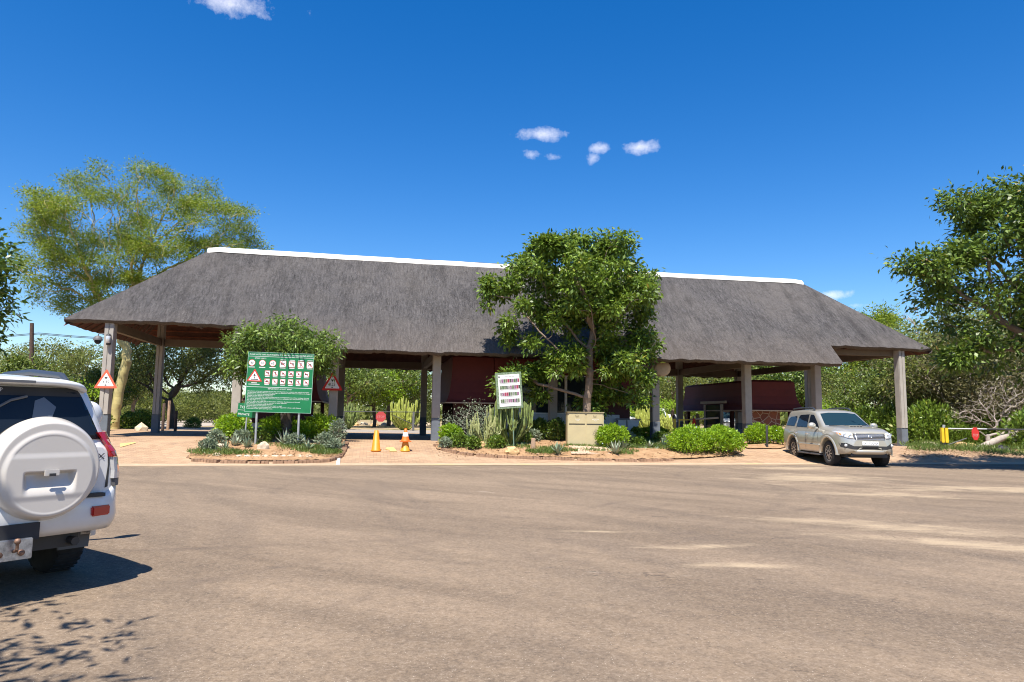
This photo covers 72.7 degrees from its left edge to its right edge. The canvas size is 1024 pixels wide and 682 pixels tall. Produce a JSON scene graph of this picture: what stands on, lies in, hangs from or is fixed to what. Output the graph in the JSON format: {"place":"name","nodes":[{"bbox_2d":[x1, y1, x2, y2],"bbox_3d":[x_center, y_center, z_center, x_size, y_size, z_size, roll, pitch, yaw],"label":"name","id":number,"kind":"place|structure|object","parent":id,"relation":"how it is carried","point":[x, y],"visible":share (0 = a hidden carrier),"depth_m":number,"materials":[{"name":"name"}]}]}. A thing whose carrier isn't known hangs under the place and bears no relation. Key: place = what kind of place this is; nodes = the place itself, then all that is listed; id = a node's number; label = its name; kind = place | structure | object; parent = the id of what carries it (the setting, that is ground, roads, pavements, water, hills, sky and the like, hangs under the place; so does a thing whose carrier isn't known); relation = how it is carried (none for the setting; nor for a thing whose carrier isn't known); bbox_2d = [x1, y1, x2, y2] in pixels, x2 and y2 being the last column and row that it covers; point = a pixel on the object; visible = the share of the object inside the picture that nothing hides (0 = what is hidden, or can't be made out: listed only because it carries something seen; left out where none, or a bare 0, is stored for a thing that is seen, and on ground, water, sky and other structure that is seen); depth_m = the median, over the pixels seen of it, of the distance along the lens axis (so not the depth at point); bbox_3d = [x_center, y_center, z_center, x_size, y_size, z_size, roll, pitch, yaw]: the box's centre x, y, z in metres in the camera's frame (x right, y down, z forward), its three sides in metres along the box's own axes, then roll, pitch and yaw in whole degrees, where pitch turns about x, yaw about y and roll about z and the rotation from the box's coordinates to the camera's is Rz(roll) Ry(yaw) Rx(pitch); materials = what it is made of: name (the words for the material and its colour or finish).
{"place":"outdoors","nodes":[
{"label":"outdoors","id":0,"kind":"place"},
{"bbox_2d":[120,427,430,432],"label":"access road","id":1,"kind":"structure","parent":0,"point":[347,430],"depth_m":40.37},
{"bbox_2d":[344,401,359,428],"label":"euphorbia","id":2,"kind":"object","parent":1,"relation":"on","point":[351,419],"visible":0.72,"depth_m":44.47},
{"bbox_2d":[390,396,419,429],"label":"euphorbia","id":3,"kind":"object","parent":1,"relation":"on","point":[397,411],"visible":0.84,"depth_m":45.29,"materials":[{"name":"plant"}]},
{"bbox_2d":[0,464,1023,681],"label":"asphalt apron","id":4,"kind":"object","parent":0,"point":[700,573],"visible":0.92,"depth_m":6.49,"materials":[{"name":"asphalt"}]},
{"bbox_2d":[0,369,118,572],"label":"offroader","id":5,"kind":"object","parent":4,"relation":"on","point":[59,471],"visible":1,"depth_m":5.73,"materials":[{"name":"white paint"}]},
{"bbox_2d":[0,386,99,438],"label":"rear window","id":6,"kind":"structure","parent":5,"relation":"in","point":[17,404],"depth_m":5.82,"materials":[{"name":"black glass"}]},
{"bbox_2d":[784,407,892,465],"bbox_3d":[11.420,3.326,24.627,2.414,1.971,4.955,1,-6,0],"label":"suv","id":7,"kind":"object","parent":4,"relation":"on","point":[833,436],"visible":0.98,"depth_m":23.48,"materials":[{"name":"silver paint"}]},
{"bbox_2d":[0,0,1023,407],"label":"sky","id":8,"kind":"structure","parent":0,"point":[804,140],"materials":[{"name":"blue"}]},
{"bbox_2d":[109,429,1023,465],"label":"paving","id":9,"kind":"structure","parent":0,"point":[165,447],"depth_m":24.10,"materials":[{"name":"brick"}]},
{"bbox_2d":[189,434,345,459],"bbox_3d":[-8.483,3.789,25.800,4.552,0.614,9.977,2,-6,-11],"label":"garden bed","id":10,"kind":"object","parent":9,"relation":"on","point":[274,448],"visible":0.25,"depth_m":21.66,"materials":[{"name":"soil"}]},
{"bbox_2d":[198,436,218,449],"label":"filler plant","id":11,"kind":"object","parent":10,"relation":"on","point":[208,442],"visible":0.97,"depth_m":21.82,"materials":[{"name":"grey plant"}]},
{"bbox_2d":[206,428,228,443],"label":"grey shrub","id":12,"kind":"object","parent":10,"relation":"on","point":[216,434],"visible":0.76,"depth_m":22.67,"materials":[{"name":"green plant"}]},
{"bbox_2d":[212,412,252,439],"bbox_3d":[-9.581,2.913,23.833,1.379,1.020,1.270,1,-6,0],"label":"green bush","id":13,"kind":"object","parent":10,"relation":"on","point":[230,422],"visible":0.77,"depth_m":23.59,"materials":[{"name":"green plant"}]},
{"bbox_2d":[237,403,255,429],"bbox_3d":[-8.928,2.861,23.415,0.651,1.551,0.070,1,-6,-6],"label":"direction sign","id":14,"kind":"object","parent":10,"relation":"on","point":[240,411],"visible":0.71,"depth_m":23.43,"materials":[{"name":"green"}]},
{"bbox_2d":[249,427,271,442],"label":"filler plant","id":15,"kind":"object","parent":10,"relation":"on","point":[262,435],"visible":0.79,"depth_m":23.32,"materials":[{"name":"green plant"}]},
{"bbox_2d":[258,413,295,437],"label":"green bush","id":16,"kind":"object","parent":10,"relation":"on","point":[272,424],"visible":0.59,"depth_m":24.27,"materials":[{"name":"green plant"}]},
{"bbox_2d":[244,352,313,444],"bbox_3d":[-7.761,2.037,23.187,2.172,3.323,0.096,1,-6,-7],"label":"notice board","id":17,"kind":"object","parent":10,"relation":"on","point":[278,383],"visible":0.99,"depth_m":23.21,"materials":[{"name":"green"}]},
{"bbox_2d":[212,310,348,439],"bbox_3d":[-8.117,1.306,24.664,4.880,4.830,3.720,1,-6,0],"label":"tree","id":18,"kind":"object","parent":10,"relation":"on","point":[287,340],"visible":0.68,"depth_m":24.15,"materials":[{"name":"green plant"}]},
{"bbox_2d":[289,418,313,438],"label":"green bush","id":19,"kind":"object","parent":10,"relation":"on","point":[303,425],"visible":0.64,"depth_m":24.23,"materials":[{"name":"green plant"}]},
{"bbox_2d":[301,413,339,438],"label":"green bush","id":20,"kind":"object","parent":10,"relation":"on","point":[320,423],"visible":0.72,"depth_m":24.60,"materials":[{"name":"green plant"}]},
{"bbox_2d":[311,431,335,444],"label":"filler plant","id":21,"kind":"object","parent":10,"relation":"on","point":[323,437],"visible":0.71,"depth_m":23.24,"materials":[{"name":"grey plant"}]},
{"bbox_2d":[328,417,348,443],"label":"grey shrub","id":22,"kind":"object","parent":10,"relation":"on","point":[337,426],"visible":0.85,"depth_m":23.53,"materials":[{"name":"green plant"}]},
{"bbox_2d":[191,441,348,463],"bbox_3d":[-6.703,3.529,21.903,2.674,0.579,5.634,-4,-8,40],"label":"brick edging","id":23,"kind":"object","parent":9,"relation":"on","point":[340,455],"visible":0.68,"depth_m":20.57,"materials":[{"name":"brick"}]},
{"bbox_2d":[242,366,328,433],"bbox_3d":[-9.747,2.556,30.919,3.062,3.268,7.427,2,-6,-11],"label":"gate booth","id":24,"kind":"object","parent":9,"relation":"on","point":[319,395],"visible":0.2,"depth_m":27.87,"materials":[{"name":"paint"}]},
{"bbox_2d":[187,437,699,455],"bbox_3d":[-0.302,3.720,24.418,20.096,0.619,5.001,4,-7,-27],"label":"ground cover","id":25,"kind":"object","parent":9,"relation":"on","point":[316,448],"visible":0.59,"depth_m":23.51,"materials":[{"name":"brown plant"}]},
{"bbox_2d":[64,247,931,445],"bbox_3d":[0.843,0.523,32.256,36.119,8.299,9.774,2,-6,-11],"label":"gatehouse","id":26,"kind":"object","parent":9,"relation":"on","point":[423,316],"visible":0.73,"depth_m":29.70,"materials":[{"name":"plant"}]},
{"bbox_2d":[94,370,116,387],"bbox_3d":[-14.622,1.367,25.093,0.827,0.672,0.040,1,-6,0],"label":"warning sign","id":27,"kind":"object","parent":26,"relation":"attached to","point":[105,380],"visible":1,"depth_m":25.06,"materials":[{"name":"white"}]},
{"bbox_2d":[322,373,341,390],"bbox_3d":[-6.910,1.553,26.806,0.798,0.704,0.040,1,-6,0],"label":"warning sign","id":28,"kind":"object","parent":26,"relation":"attached to","point":[335,386],"visible":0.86,"depth_m":26.77,"materials":[{"name":"red"}]},
{"bbox_2d":[655,361,670,375],"bbox_3d":[6.351,1.158,29.356,0.628,0.664,0.262,-2,-7,27],"label":"round mirror","id":29,"kind":"object","parent":26,"relation":"attached to","point":[663,369],"visible":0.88,"depth_m":29.29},
{"bbox_2d":[440,355,638,435],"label":"gate office","id":30,"kind":"structure","parent":9,"relation":"on","point":[464,379],"depth_m":29.40,"materials":[{"name":"red paint"}]},
{"bbox_2d":[519,375,565,413],"bbox_3d":[1.311,2.273,29.699,2.036,1.680,0.080,2,-6,-11],"label":"window","id":31,"kind":"structure","parent":30,"relation":"in","point":[561,396],"depth_m":29.77,"materials":[{"name":"glass"}]},
{"bbox_2d":[566,376,585,411],"bbox_3d":[2.875,2.325,30.010,1.155,1.680,0.080,2,-6,-11],"label":"window","id":32,"kind":"structure","parent":30,"relation":"in","point":[571,385],"depth_m":29.99,"materials":[{"name":"glass"}]},
{"bbox_2d":[433,444,673,461],"bbox_3d":[1.231,3.825,23.558,8.388,0.483,1.592,0,-6,9],"label":"brick edging","id":33,"kind":"object","parent":9,"relation":"on","point":[443,448],"visible":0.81,"depth_m":23.07,"materials":[{"name":"brick"}]},
{"bbox_2d":[119,463,1023,465],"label":"kerb band","id":34,"kind":"object","parent":9,"relation":"on","point":[298,464],"visible":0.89,"depth_m":21.62,"materials":[{"name":"concrete"}]},
{"bbox_2d":[436,439,741,458],"bbox_3d":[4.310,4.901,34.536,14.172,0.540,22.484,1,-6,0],"label":"garden bed","id":35,"kind":"object","parent":9,"relation":"on","point":[641,452],"visible":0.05,"depth_m":24.18,"materials":[{"name":"soil"}]},
{"bbox_2d":[437,421,463,442],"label":"green bush","id":36,"kind":"object","parent":35,"relation":"on","point":[447,430],"visible":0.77,"depth_m":24.65,"materials":[{"name":"green plant"}]},
{"bbox_2d":[450,431,467,447],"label":"shrub","id":37,"kind":"object","parent":35,"relation":"on","point":[459,437],"visible":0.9,"depth_m":24.18,"materials":[{"name":"green plant"}]},
{"bbox_2d":[438,398,490,432],"bbox_3d":[-1.659,2.891,25.125,2.198,1.824,1.342,1,-6,0],"label":"wiry shrub","id":38,"kind":"object","parent":35,"relation":"on","point":[479,417],"visible":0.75,"depth_m":25.06,"materials":[{"name":"beige plant"}]},
{"bbox_2d":[465,434,481,448],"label":"shrub","id":39,"kind":"object","parent":35,"relation":"on","point":[471,441],"visible":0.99,"depth_m":23.96,"materials":[{"name":"green plant"}]},
{"bbox_2d":[466,408,501,443],"bbox_3d":[-0.933,3.049,24.911,1.393,1.376,1.408,1,-6,0],"label":"euphorbia","id":40,"kind":"object","parent":35,"relation":"on","point":[475,428],"visible":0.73,"depth_m":24.61,"materials":[{"name":"plant"}]},
{"bbox_2d":[485,434,506,447],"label":"shrub","id":41,"kind":"object","parent":35,"relation":"on","point":[498,440],"visible":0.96,"depth_m":24.18,"materials":[{"name":"green plant"}]},
{"bbox_2d":[495,372,522,445],"bbox_3d":[-0.111,2.528,24.569,1.017,2.915,0.104,1,-6,-3],"label":"plant board","id":42,"kind":"object","parent":35,"relation":"on","point":[509,395],"visible":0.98,"depth_m":24.60,"materials":[{"name":"grey"}]},
{"bbox_2d":[489,399,533,443],"bbox_3d":[-0.063,2.852,25.302,1.647,1.852,1.573,4,-7,-25],"label":"euphorbia","id":43,"kind":"object","parent":35,"relation":"on","point":[522,423],"visible":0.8,"depth_m":25.00,"materials":[{"name":"plant"}]},
{"bbox_2d":[526,416,552,439],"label":"dark shrub","id":44,"kind":"object","parent":35,"relation":"on","point":[540,424],"visible":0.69,"depth_m":26.85,"materials":[{"name":"green plant"}]},
{"bbox_2d":[547,417,565,440],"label":"dark shrub","id":45,"kind":"object","parent":35,"relation":"on","point":[557,425],"visible":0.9,"depth_m":26.65,"materials":[{"name":"green plant"}]},
{"bbox_2d":[474,226,667,419],"bbox_3d":[2.203,-0.243,26.414,7.454,8.673,4.877,1,-6,0],"label":"leafy tree","id":46,"kind":"object","parent":35,"relation":"on","point":[594,298],"visible":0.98,"depth_m":26.15,"materials":[{"name":"green plant"}]},
{"bbox_2d":[566,412,603,445],"bbox_3d":[2.679,3.277,25.634,1.368,1.322,0.520,1,-6,-4],"label":"service cabinet","id":47,"kind":"object","parent":35,"relation":"on","point":[581,427],"visible":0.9,"depth_m":25.42,"materials":[{"name":"metal"}]},
{"bbox_2d":[594,422,630,447],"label":"green bush","id":48,"kind":"object","parent":35,"relation":"on","point":[610,432],"visible":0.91,"depth_m":25.15,"materials":[{"name":"green plant"}]},
{"bbox_2d":[664,423,714,453],"bbox_3d":[6.447,3.514,25.193,1.949,1.120,1.676,1,-6,0],"label":"green bush","id":49,"kind":"object","parent":35,"relation":"on","point":[692,440],"visible":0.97,"depth_m":24.87,"materials":[{"name":"green plant"}]},
{"bbox_2d":[699,423,747,453],"bbox_3d":[7.636,3.546,25.422,1.937,1.115,1.554,5,-7,-34],"label":"green bush","id":50,"kind":"object","parent":35,"relation":"on","point":[727,439],"visible":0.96,"depth_m":25.12,"materials":[{"name":"green plant"}]},
{"bbox_2d":[194,439,1023,457],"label":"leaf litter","id":51,"kind":"object","parent":9,"relation":"on","point":[956,454],"visible":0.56,"depth_m":24.19,"materials":[{"name":"brown plant"}]},
{"bbox_2d":[616,418,640,437],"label":"lane barrier wall","id":52,"kind":"structure","parent":9,"relation":"on","point":[631,423],"depth_m":29.61,"materials":[{"name":"paint"}]},
{"bbox_2d":[683,380,804,435],"bbox_3d":[11.261,3.587,35.157,2.947,2.911,7.707,2,-6,-11],"label":"gate booth","id":53,"kind":"object","parent":9,"relation":"on","point":[772,400],"visible":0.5,"depth_m":32.79,"materials":[{"name":"paint"}]},
{"bbox_2d":[744,440,784,447],"bbox_3d":[11.608,4.598,31.656,1.856,0.191,10.185,-2,-7,21],"label":"garden bed","id":54,"kind":"object","parent":9,"relation":"on","point":[770,445],"visible":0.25,"depth_m":27.92,"materials":[{"name":"soil"}]},
{"bbox_2d":[743,421,771,443],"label":"green bush","id":55,"kind":"object","parent":54,"relation":"on","point":[756,431],"visible":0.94,"depth_m":28.25,"materials":[{"name":"green plant"}]},
{"bbox_2d":[764,424,783,443],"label":"green bush","id":56,"kind":"object","parent":54,"relation":"on","point":[777,432],"visible":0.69,"depth_m":28.57,"materials":[{"name":"green plant"}]},
{"bbox_2d":[899,438,1023,457],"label":"verge grass","id":57,"kind":"structure","parent":9,"relation":"on","point":[975,447],"depth_m":28.43,"materials":[{"name":"plant"}]},
{"bbox_2d":[940,425,1023,448],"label":"entrance boom","id":58,"kind":"object","parent":9,"relation":"on","point":[944,437],"visible":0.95,"depth_m":29.57,"materials":[{"name":"yellow paint"}]},
{"bbox_2d":[201,419,991,465],"bbox_3d":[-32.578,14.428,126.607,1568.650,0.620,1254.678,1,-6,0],"label":"ground","id":59,"kind":"structure","parent":0,"point":[379,427],"depth_m":52.98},
{"bbox_2d":[0,217,32,357],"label":"broadleaf tree","id":60,"kind":"object","parent":59,"relation":"on","point":[6,269],"visible":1,"depth_m":19.12,"materials":[{"name":"green plant"}]},
{"bbox_2d":[0,351,80,381],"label":"tree","id":61,"kind":"object","parent":59,"relation":"on","point":[16,362],"visible":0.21,"depth_m":29.80,"materials":[{"name":"green plant"}]},
{"bbox_2d":[0,335,97,379],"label":"tree","id":62,"kind":"object","parent":59,"relation":"on","point":[53,349],"visible":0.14,"depth_m":51.59,"materials":[{"name":"green plant"}]},
{"bbox_2d":[6,323,116,367],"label":"power pole","id":63,"kind":"object","parent":59,"relation":"on","point":[31,341],"visible":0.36,"depth_m":42.12,"materials":[{"name":"brown wood"}]},
{"bbox_2d":[42,341,132,401],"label":"tree","id":64,"kind":"object","parent":59,"relation":"on","point":[68,368],"visible":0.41,"depth_m":45.47,"materials":[{"name":"green plant"}]},
{"bbox_2d":[65,366,143,405],"bbox_3d":[-23.132,3.178,38.722,4.718,3.705,4.637,6,-8,-38],"label":"tree","id":65,"kind":"object","parent":59,"relation":"on","point":[130,390],"visible":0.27,"depth_m":38.45,"materials":[{"name":"green plant"}]},
{"bbox_2d":[87,351,171,411],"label":"tree","id":66,"kind":"object","parent":59,"relation":"on","point":[145,394],"visible":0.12,"depth_m":47.63,"materials":[{"name":"green plant"}]},
{"bbox_2d":[119,411,150,428],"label":"undergrowth shrub","id":67,"kind":"object","parent":59,"relation":"on","point":[131,417],"visible":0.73,"depth_m":36.84,"materials":[{"name":"green plant"}]},
{"bbox_2d":[2,153,273,428],"bbox_3d":[-19.270,-2.370,35.162,13.594,14.038,8.148,1,-6,0],"label":"fever tree","id":68,"kind":"object","parent":59,"relation":"on","point":[50,215],"visible":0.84,"depth_m":34.95,"materials":[{"name":"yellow plant"}]},
{"bbox_2d":[121,391,188,421],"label":"round bush","id":69,"kind":"object","parent":59,"relation":"on","point":[178,404],"visible":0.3,"depth_m":57.78,"materials":[{"name":"green plant"}]},
{"bbox_2d":[94,341,245,427],"bbox_3d":[-18.805,1.877,40.185,9.195,6.497,7.142,-2,-7,22],"label":"leaning tree","id":70,"kind":"object","parent":59,"relation":"on","point":[193,360],"visible":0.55,"depth_m":39.56,"materials":[{"name":"green plant"}]},
{"bbox_2d":[174,392,229,421],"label":"round bush","id":71,"kind":"object","parent":59,"relation":"on","point":[203,405],"visible":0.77,"depth_m":61.07,"materials":[{"name":"green plant"}]},
{"bbox_2d":[210,391,251,419],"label":"round bush","id":72,"kind":"object","parent":59,"relation":"on","point":[227,402],"visible":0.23,"depth_m":68.97,"materials":[{"name":"green plant"}]},
{"bbox_2d":[314,368,401,410],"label":"tree","id":73,"kind":"object","parent":59,"relation":"on","point":[352,378],"visible":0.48,"depth_m":50.80,"materials":[{"name":"green plant"}]},
{"bbox_2d":[344,369,420,426],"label":"tree","id":74,"kind":"object","parent":59,"relation":"on","point":[395,400],"visible":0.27,"depth_m":54.49,"materials":[{"name":"green plant"}]},
{"bbox_2d":[363,369,441,413],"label":"tree","id":75,"kind":"object","parent":59,"relation":"on","point":[412,374],"visible":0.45,"depth_m":55.42,"materials":[{"name":"green plant"}]},
{"bbox_2d":[392,393,440,425],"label":"round bush","id":76,"kind":"object","parent":59,"relation":"on","point":[427,413],"visible":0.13,"depth_m":62.91,"materials":[{"name":"green plant"}]},
{"bbox_2d":[123,401,1001,426],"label":"woodland","id":77,"kind":"object","parent":59,"relation":"on","point":[369,416],"visible":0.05,"depth_m":115.42,"materials":[{"name":"green plant"}]},
{"bbox_2d":[635,405,649,427],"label":"euphorbia","id":78,"kind":"object","parent":59,"relation":"on","point":[644,416],"visible":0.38,"depth_m":51.45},
{"bbox_2d":[630,396,675,418],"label":"tree","id":79,"kind":"object","parent":59,"relation":"on","point":[668,403],"visible":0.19,"depth_m":57.52,"materials":[{"name":"green plant"}]},
{"bbox_2d":[660,413,672,432],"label":"euphorbia","id":80,"kind":"object","parent":59,"relation":"on","point":[666,422],"visible":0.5,"depth_m":49.26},
{"bbox_2d":[639,376,709,426],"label":"tree","id":81,"kind":"object","parent":59,"relation":"on","point":[670,380],"visible":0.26,"depth_m":60.62,"materials":[{"name":"green plant"}]},
{"bbox_2d":[712,365,798,413],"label":"tree","id":82,"kind":"object","parent":59,"relation":"on","point":[757,377],"visible":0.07,"depth_m":60.56,"materials":[{"name":"green plant"}]},
{"bbox_2d":[759,364,857,408],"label":"tree","id":83,"kind":"object","parent":59,"relation":"on","point":[798,376],"visible":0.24,"depth_m":56.38,"materials":[{"name":"green plant"}]},
{"bbox_2d":[796,367,856,406],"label":"tree","id":84,"kind":"object","parent":59,"relation":"on","point":[827,378],"visible":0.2,"depth_m":55.05,"materials":[{"name":"green plant"}]},
{"bbox_2d":[847,404,886,429],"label":"undergrowth shrub","id":85,"kind":"object","parent":59,"relation":"on","point":[861,411],"visible":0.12,"depth_m":41.54,"materials":[{"name":"green plant"}]},
{"bbox_2d":[822,301,924,385],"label":"tree","id":86,"kind":"object","parent":59,"relation":"on","point":[884,314],"visible":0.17,"depth_m":60.29,"materials":[{"name":"green plant"}]},
{"bbox_2d":[822,366,931,416],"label":"bush","id":87,"kind":"object","parent":59,"relation":"on","point":[847,396],"visible":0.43,"depth_m":44.07,"materials":[{"name":"green plant"}]},
{"bbox_2d":[867,401,896,436],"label":"undergrowth shrub","id":88,"kind":"object","parent":59,"relation":"on","point":[886,413],"visible":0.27,"depth_m":39.51,"materials":[{"name":"green plant"}]},
{"bbox_2d":[839,313,931,401],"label":"tree","id":89,"kind":"object","parent":59,"relation":"on","point":[892,324],"visible":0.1,"depth_m":59.14,"materials":[{"name":"green plant"}]},
{"bbox_2d":[892,418,938,442],"bbox_3d":[20.735,4.658,35.667,2.689,1.644,1.749,2,-6,-10],"label":"undergrowth shrub","id":90,"kind":"object","parent":59,"relation":"on","point":[914,427],"visible":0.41,"depth_m":35.26,"materials":[{"name":"green plant"}]},
{"bbox_2d":[861,327,989,417],"bbox_3d":[22.755,2.573,38.743,6.544,6.828,7.100,4,-7,-26],"label":"tree","id":91,"kind":"object","parent":59,"relation":"on","point":[889,382],"visible":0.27,"depth_m":38.37,"materials":[{"name":"green plant"}]},
{"bbox_2d":[885,397,970,444],"bbox_3d":[21.394,4.203,35.672,4.033,2.795,2.624,-1,-6,18],"label":"undergrowth shrub","id":92,"kind":"object","parent":59,"relation":"on","point":[919,411],"visible":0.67,"depth_m":35.27,"materials":[{"name":"green plant"}]},
{"bbox_2d":[867,326,1014,414],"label":"tree","id":93,"kind":"object","parent":59,"relation":"on","point":[878,374],"visible":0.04,"depth_m":41.32,"materials":[{"name":"green plant"}]},
{"bbox_2d":[870,165,1023,391],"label":"spreading tree","id":94,"kind":"object","parent":59,"relation":"on","point":[984,212],"visible":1,"depth_m":21.51,"materials":[{"name":"green plant"}]},
{"bbox_2d":[872,311,1023,425],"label":"tree","id":95,"kind":"object","parent":59,"relation":"on","point":[930,381],"visible":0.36,"depth_m":35.98,"materials":[{"name":"green plant"}]},
{"bbox_2d":[891,288,1020,390],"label":"tree","id":96,"kind":"object","parent":59,"relation":"on","point":[979,319],"visible":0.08,"depth_m":40.03,"materials":[{"name":"green plant"}]},
{"bbox_2d":[938,423,981,444],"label":"undergrowth shrub","id":97,"kind":"object","parent":59,"relation":"on","point":[953,436],"visible":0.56,"depth_m":34.50,"materials":[{"name":"green plant"}]},
{"bbox_2d":[955,424,991,443],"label":"undergrowth shrub","id":98,"kind":"object","parent":59,"relation":"on","point":[982,431],"visible":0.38,"depth_m":34.40,"materials":[{"name":"green plant"}]},
{"bbox_2d":[925,345,1023,422],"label":"bush","id":99,"kind":"object","parent":59,"relation":"on","point":[1000,402],"visible":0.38,"depth_m":34.92,"materials":[{"name":"green plant"}]},
{"bbox_2d":[944,370,1023,444],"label":"dry thicket","id":100,"kind":"object","parent":59,"relation":"on","point":[1001,414],"visible":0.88,"depth_m":32.84,"materials":[{"name":"grey plant"}]},
{"bbox_2d":[961,396,1015,440],"bbox_3d":[24.577,4.207,35.788,2.842,2.959,4.369,-1,-6,16],"label":"undergrowth shrub","id":101,"kind":"object","parent":59,"relation":"on","point":[985,418],"visible":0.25,"depth_m":35.13,"materials":[{"name":"green plant"}]},
{"bbox_2d":[979,418,1019,448],"bbox_3d":[21.352,4.096,30.578,3.024,1.549,0.602,2,-6,-10],"label":"fallen log","id":102,"kind":"object","parent":59,"relation":"on","point":[997,439],"visible":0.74,"depth_m":30.37,"materials":[{"name":"wood"}]},
{"bbox_2d":[996,406,1023,450],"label":"undergrowth shrub","id":103,"kind":"object","parent":59,"relation":"on","point":[1016,421],"visible":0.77,"depth_m":30.62,"materials":[{"name":"green plant"}]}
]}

